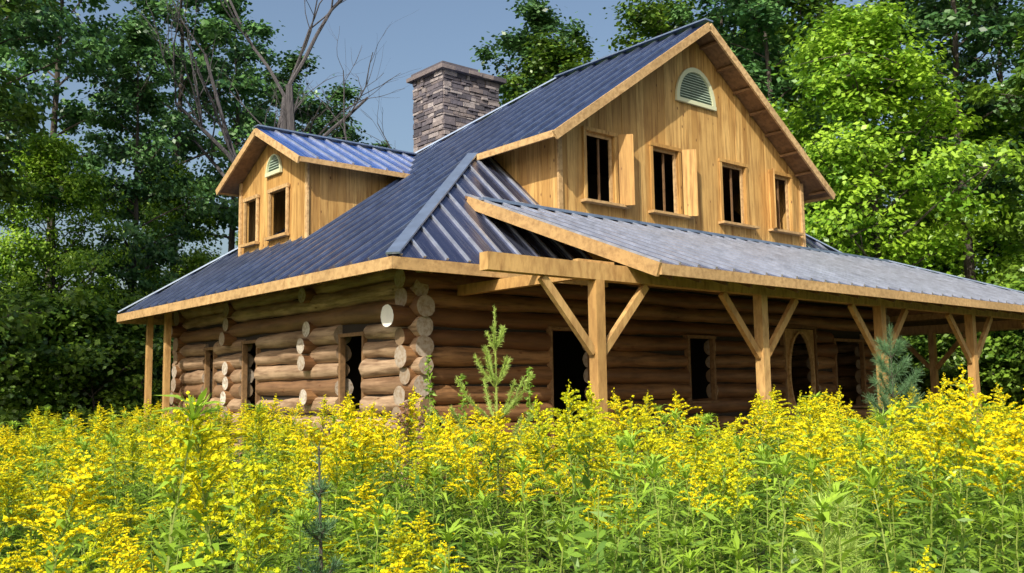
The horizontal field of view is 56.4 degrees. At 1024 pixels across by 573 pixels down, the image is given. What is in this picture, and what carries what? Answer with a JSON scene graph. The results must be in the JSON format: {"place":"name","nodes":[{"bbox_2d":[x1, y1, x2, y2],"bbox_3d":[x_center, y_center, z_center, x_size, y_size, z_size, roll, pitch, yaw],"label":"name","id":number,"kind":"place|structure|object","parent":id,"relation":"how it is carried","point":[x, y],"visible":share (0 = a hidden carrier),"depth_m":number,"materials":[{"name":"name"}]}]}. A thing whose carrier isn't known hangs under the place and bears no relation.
{"place":"outdoors","nodes":[
{"label":"outdoors","id":0,"kind":"place"},
{"bbox_2d":[0,364,1023,572],"bbox_3d":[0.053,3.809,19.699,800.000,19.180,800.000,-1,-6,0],"label":"ground","id":1,"kind":"structure","parent":0,"point":[514,560],"depth_m":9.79,"materials":[{"name":"green plant"}]},
{"bbox_2d":[0,0,105,364],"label":"broadleaf tree","id":2,"kind":"object","parent":1,"relation":"on","point":[25,116],"visible":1,"depth_m":21.90,"materials":[{"name":"green plant"}]},
{"bbox_2d":[0,0,125,210],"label":"broadleaf tree","id":3,"kind":"object","parent":1,"relation":"on","point":[42,37],"visible":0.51,"depth_m":26.53,"materials":[{"name":"green plant"}]},
{"bbox_2d":[0,121,141,375],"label":"maple tree","id":4,"kind":"object","parent":1,"relation":"on","point":[50,161],"visible":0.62,"depth_m":25.99,"materials":[{"name":"green plant"}]},
{"bbox_2d":[0,0,148,286],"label":"broadleaf tree","id":5,"kind":"object","parent":1,"relation":"on","point":[70,124],"visible":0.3,"depth_m":30.82,"materials":[{"name":"green plant"}]},
{"bbox_2d":[63,7,222,341],"bbox_3d":[-11.375,-1.664,28.548,4.713,13.306,4.178,4,-8,-37],"label":"broadleaf tree","id":6,"kind":"object","parent":1,"relation":"on","point":[140,92],"visible":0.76,"depth_m":28.54,"materials":[{"name":"green plant"}]},
{"bbox_2d":[81,154,228,426],"bbox_3d":[-12.467,0.341,33.242,5.721,10.393,6.003,4,-8,-35],"label":"maple tree","id":7,"kind":"object","parent":1,"relation":"on","point":[193,261],"visible":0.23,"depth_m":32.83,"materials":[{"name":"green plant"}]},
{"bbox_2d":[69,0,272,405],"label":"broadleaf tree","id":8,"kind":"object","parent":1,"relation":"on","point":[213,27],"visible":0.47,"depth_m":34.51,"materials":[{"name":"green plant"}]},
{"bbox_2d":[139,0,323,251],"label":"broadleaf tree","id":9,"kind":"object","parent":1,"relation":"on","point":[238,55],"visible":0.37,"depth_m":38.50,"materials":[{"name":"green plant"}]},
{"bbox_2d":[129,0,357,162],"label":"dead tree","id":10,"kind":"object","parent":1,"relation":"on","point":[231,156],"visible":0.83,"depth_m":30.73,"materials":[{"name":"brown wood"}]},
{"bbox_2d":[156,0,419,198],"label":"dead tree","id":11,"kind":"object","parent":1,"relation":"on","point":[283,125],"visible":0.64,"depth_m":33.04,"materials":[{"name":"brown wood"}]},
{"bbox_2d":[231,41,371,201],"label":"broadleaf tree","id":12,"kind":"object","parent":1,"relation":"on","point":[289,68],"visible":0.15,"depth_m":42.64,"materials":[{"name":"green plant"}]},
{"bbox_2d":[287,440,349,572],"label":"pine sapling","id":13,"kind":"object","parent":1,"relation":"on","point":[321,532],"visible":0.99,"depth_m":4.20,"materials":[{"name":"green plant"}]},
{"bbox_2d":[276,21,390,147],"bbox_3d":[-5.726,-1.386,35.279,7.307,14.052,11.924,0,-6,-10],"label":"dead tree","id":14,"kind":"object","parent":1,"relation":"on","point":[344,119],"visible":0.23,"depth_m":30.65,"materials":[{"name":"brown wood"}]},
{"bbox_2d":[295,78,394,148],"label":"broadleaf tree","id":15,"kind":"object","parent":1,"relation":"on","point":[350,94],"visible":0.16,"depth_m":45.47,"materials":[{"name":"green plant"}]},
{"bbox_2d":[393,411,412,525],"bbox_3d":[-0.970,1.859,8.666,0.227,1.455,0.240,5,-9,-44],"label":"goldenrod plant","id":16,"kind":"object","parent":1,"relation":"on","point":[399,415],"visible":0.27,"depth_m":8.72,"materials":[{"name":"yellow plant"}]},
{"bbox_2d":[399,400,418,568],"bbox_3d":[-0.957,1.832,8.870,0.221,1.554,0.194,-2,-7,13],"label":"goldenrod plant","id":17,"kind":"object","parent":1,"relation":"on","point":[404,412],"visible":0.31,"depth_m":8.93,"materials":[{"name":"yellow plant"}]},
{"bbox_2d":[408,410,427,572],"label":"goldenrod plant","id":18,"kind":"object","parent":1,"relation":"on","point":[421,424],"visible":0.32,"depth_m":8.52,"materials":[{"name":"yellow plant"}]},
{"bbox_2d":[422,355,446,539],"bbox_3d":[-0.681,1.576,8.398,0.226,1.950,0.214,3,-8,-33],"label":"tall weed","id":19,"kind":"object","parent":1,"relation":"on","point":[430,385],"visible":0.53,"depth_m":8.46,"materials":[{"name":"green plant"}]},
{"bbox_2d":[406,61,505,152],"bbox_3d":[-1.339,-0.576,23.738,2.020,9.650,1.566,5,-8,-40],"label":"stone chimney","id":20,"kind":"object","parent":1,"relation":"on","point":[448,97],"visible":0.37,"depth_m":23.58,"materials":[{"name":"grey stone"}]},
{"bbox_2d":[457,373,472,514],"bbox_3d":[-0.461,1.735,9.172,0.219,1.801,0.220,-1,-6,0],"label":"tall weed","id":21,"kind":"object","parent":1,"relation":"on","point":[463,403],"visible":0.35,"depth_m":9.24,"materials":[{"name":"green plant"}]},
{"bbox_2d":[429,304,553,565],"bbox_3d":[-0.130,1.301,7.789,0.947,2.347,0.986,1,-7,-19],"label":"pine sapling","id":22,"kind":"object","parent":1,"relation":"on","point":[492,377],"visible":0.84,"depth_m":7.90,"materials":[{"name":"green plant"}]},
{"bbox_2d":[0,167,998,288],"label":"distant forest","id":23,"kind":"object","parent":1,"relation":"on","point":[882,192],"visible":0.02,"depth_m":53.45,"materials":[{"name":"green plant"}]},
{"bbox_2d":[478,53,542,104],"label":"maple tree","id":24,"kind":"object","parent":1,"relation":"on","point":[506,94],"visible":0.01,"depth_m":46.25,"materials":[{"name":"green plant"}]},
{"bbox_2d":[0,266,1023,451],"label":"undergrowth","id":25,"kind":"object","parent":1,"relation":"on","point":[86,360],"visible":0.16,"depth_m":23.93,"materials":[{"name":"green plant"}]},
{"bbox_2d":[518,366,536,565],"bbox_3d":[0.151,1.670,8.894,0.227,1.850,0.224,-5,-8,34],"label":"tall weed","id":26,"kind":"object","parent":1,"relation":"on","point":[529,368],"visible":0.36,"depth_m":8.96,"materials":[{"name":"green plant"}]},
{"bbox_2d":[469,0,591,105],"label":"broadleaf tree","id":27,"kind":"object","parent":1,"relation":"on","point":[537,16],"visible":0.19,"depth_m":44.87,"materials":[{"name":"green plant"}]},
{"bbox_2d":[499,30,598,100],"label":"broadleaf tree","id":28,"kind":"object","parent":1,"relation":"on","point":[561,61],"visible":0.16,"depth_m":43.22,"materials":[{"name":"green plant"}]},
{"bbox_2d":[143,251,1023,505],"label":"porch frame","id":29,"kind":"object","parent":1,"relation":"on","point":[545,273],"visible":0.59,"depth_m":14.96,"materials":[{"name":"brown wood"}]},
{"bbox_2d":[118,18,1023,327],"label":"metal roof","id":30,"kind":"structure","parent":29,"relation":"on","point":[424,210],"depth_m":18.23,"materials":[{"name":"metal"},{"name":"wood"}]},
{"bbox_2d":[117,22,1023,335],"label":"fascia trim","id":31,"kind":"structure","parent":30,"relation":"attached to","point":[563,236],"depth_m":16.35,"materials":[{"name":"brown wood"}]},
{"bbox_2d":[131,41,1022,320],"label":"rafters","id":32,"kind":"object","parent":29,"relation":"on","point":[712,44],"visible":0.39,"depth_m":18.91,"materials":[{"name":"brown wood"}]},
{"bbox_2d":[456,435,953,505],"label":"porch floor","id":33,"kind":"structure","parent":29,"relation":"on","point":[624,479],"depth_m":13.71,"materials":[{"name":"brown wood"}]},
{"bbox_2d":[601,0,766,97],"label":"broadleaf tree","id":34,"kind":"object","parent":1,"relation":"on","point":[650,17],"visible":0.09,"depth_m":46.91,"materials":[{"name":"green plant"}]},
{"bbox_2d":[651,0,802,147],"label":"broadleaf tree","id":35,"kind":"object","parent":1,"relation":"on","point":[679,15],"visible":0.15,"depth_m":40.23,"materials":[{"name":"green plant"}]},
{"bbox_2d":[699,0,889,247],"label":"broadleaf tree","id":36,"kind":"object","parent":1,"relation":"on","point":[762,17],"visible":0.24,"depth_m":36.90,"materials":[{"name":"green plant"}]},
{"bbox_2d":[724,11,887,247],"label":"maple tree","id":37,"kind":"object","parent":1,"relation":"on","point":[819,128],"visible":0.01,"depth_m":45.16,"materials":[{"name":"green plant"}]},
{"bbox_2d":[741,0,922,253],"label":"broadleaf tree","id":38,"kind":"object","parent":1,"relation":"on","point":[802,8],"visible":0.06,"depth_m":42.93,"materials":[{"name":"green plant"}]},
{"bbox_2d":[784,465,881,572],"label":"pine sapling","id":39,"kind":"object","parent":1,"relation":"on","point":[833,544],"visible":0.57,"depth_m":4.09,"materials":[{"name":"green plant"}]},
{"bbox_2d":[766,0,1023,392],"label":"maple tree","id":40,"kind":"object","parent":1,"relation":"on","point":[849,65],"visible":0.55,"depth_m":30.59,"materials":[{"name":"green plant"}]},
{"bbox_2d":[863,325,940,507],"bbox_3d":[4.830,1.662,12.081,1.206,2.444,1.333,-1,-6,0],"label":"pine sapling","id":41,"kind":"object","parent":1,"relation":"on","point":[884,397],"visible":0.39,"depth_m":12.09,"materials":[{"name":"green plant"}]},
{"bbox_2d":[801,0,1018,272],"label":"broadleaf tree","id":42,"kind":"object","parent":1,"relation":"on","point":[964,93],"visible":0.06,"depth_m":38.88,"materials":[{"name":"green plant"}]},
{"bbox_2d":[834,0,1023,279],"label":"broadleaf tree","id":43,"kind":"object","parent":1,"relation":"on","point":[973,28],"visible":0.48,"depth_m":33.28,"materials":[{"name":"green plant"}]},
{"bbox_2d":[882,76,1023,286],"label":"maple tree","id":44,"kind":"object","parent":1,"relation":"on","point":[992,130],"visible":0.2,"depth_m":35.13,"materials":[{"name":"green plant"}]},
{"bbox_2d":[903,0,1023,256],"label":"broadleaf tree","id":45,"kind":"object","parent":1,"relation":"on","point":[971,59],"visible":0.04,"depth_m":39.10,"materials":[{"name":"green plant"}]},
{"bbox_2d":[936,2,1023,260],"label":"broadleaf tree","id":46,"kind":"object","parent":1,"relation":"on","point":[1004,231],"visible":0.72,"depth_m":31.67,"materials":[{"name":"green plant"}]},
{"bbox_2d":[976,66,1023,283],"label":"broadleaf tree","id":47,"kind":"object","parent":1,"relation":"on","point":[1015,269],"visible":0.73,"depth_m":29.87,"materials":[{"name":"green plant"}]},
{"bbox_2d":[0,0,1023,291],"label":"sky","id":48,"kind":"structure","parent":0,"point":[438,30],"materials":[{"name":"blue"}]},
{"bbox_3d":[0.876,3.991,22.335,14.040,0.200,9.300,5,-8,-40],"label":"foundation","id":49,"kind":"object","parent":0,"visible":0},
{"bbox_2d":[185,174,877,470],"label":"walls","id":50,"kind":"structure","parent":49,"relation":"on","point":[569,351],"depth_m":20.95,"materials":[{"name":"brown wood"}]},
{"bbox_2d":[242,41,801,261],"bbox_3d":[0.473,-2.680,20.046,12.654,4.961,5.897,0,-6,-5],"label":"board siding","id":51,"kind":"object","parent":50,"relation":"on","point":[646,110],"visible":0.47,"depth_m":19.38,"materials":[{"name":"brown wood"}]},
{"bbox_2d":[265,68,716,177],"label":"gable vents","id":52,"kind":"object","parent":51,"relation":"attached to","point":[693,87],"visible":1,"depth_m":19.81,"materials":[{"name":"beige wood"}]},
{"bbox_2d":[238,125,805,255],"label":"window frames","id":53,"kind":"structure","parent":51,"relation":"attached to","point":[626,182],"depth_m":19.12,"materials":[{"name":"brown wood"}]},
{"bbox_2d":[169,269,895,491],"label":"log walls","id":54,"kind":"structure","parent":49,"relation":"on","point":[409,309],"depth_m":17.45,"materials":[{"name":"brown wood"}]},
{"bbox_2d":[203,325,867,465],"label":"opening frames","id":55,"kind":"structure","parent":54,"relation":"attached to","point":[788,338],"depth_m":20.15,"materials":[{"name":"brown wood"}]}
]}

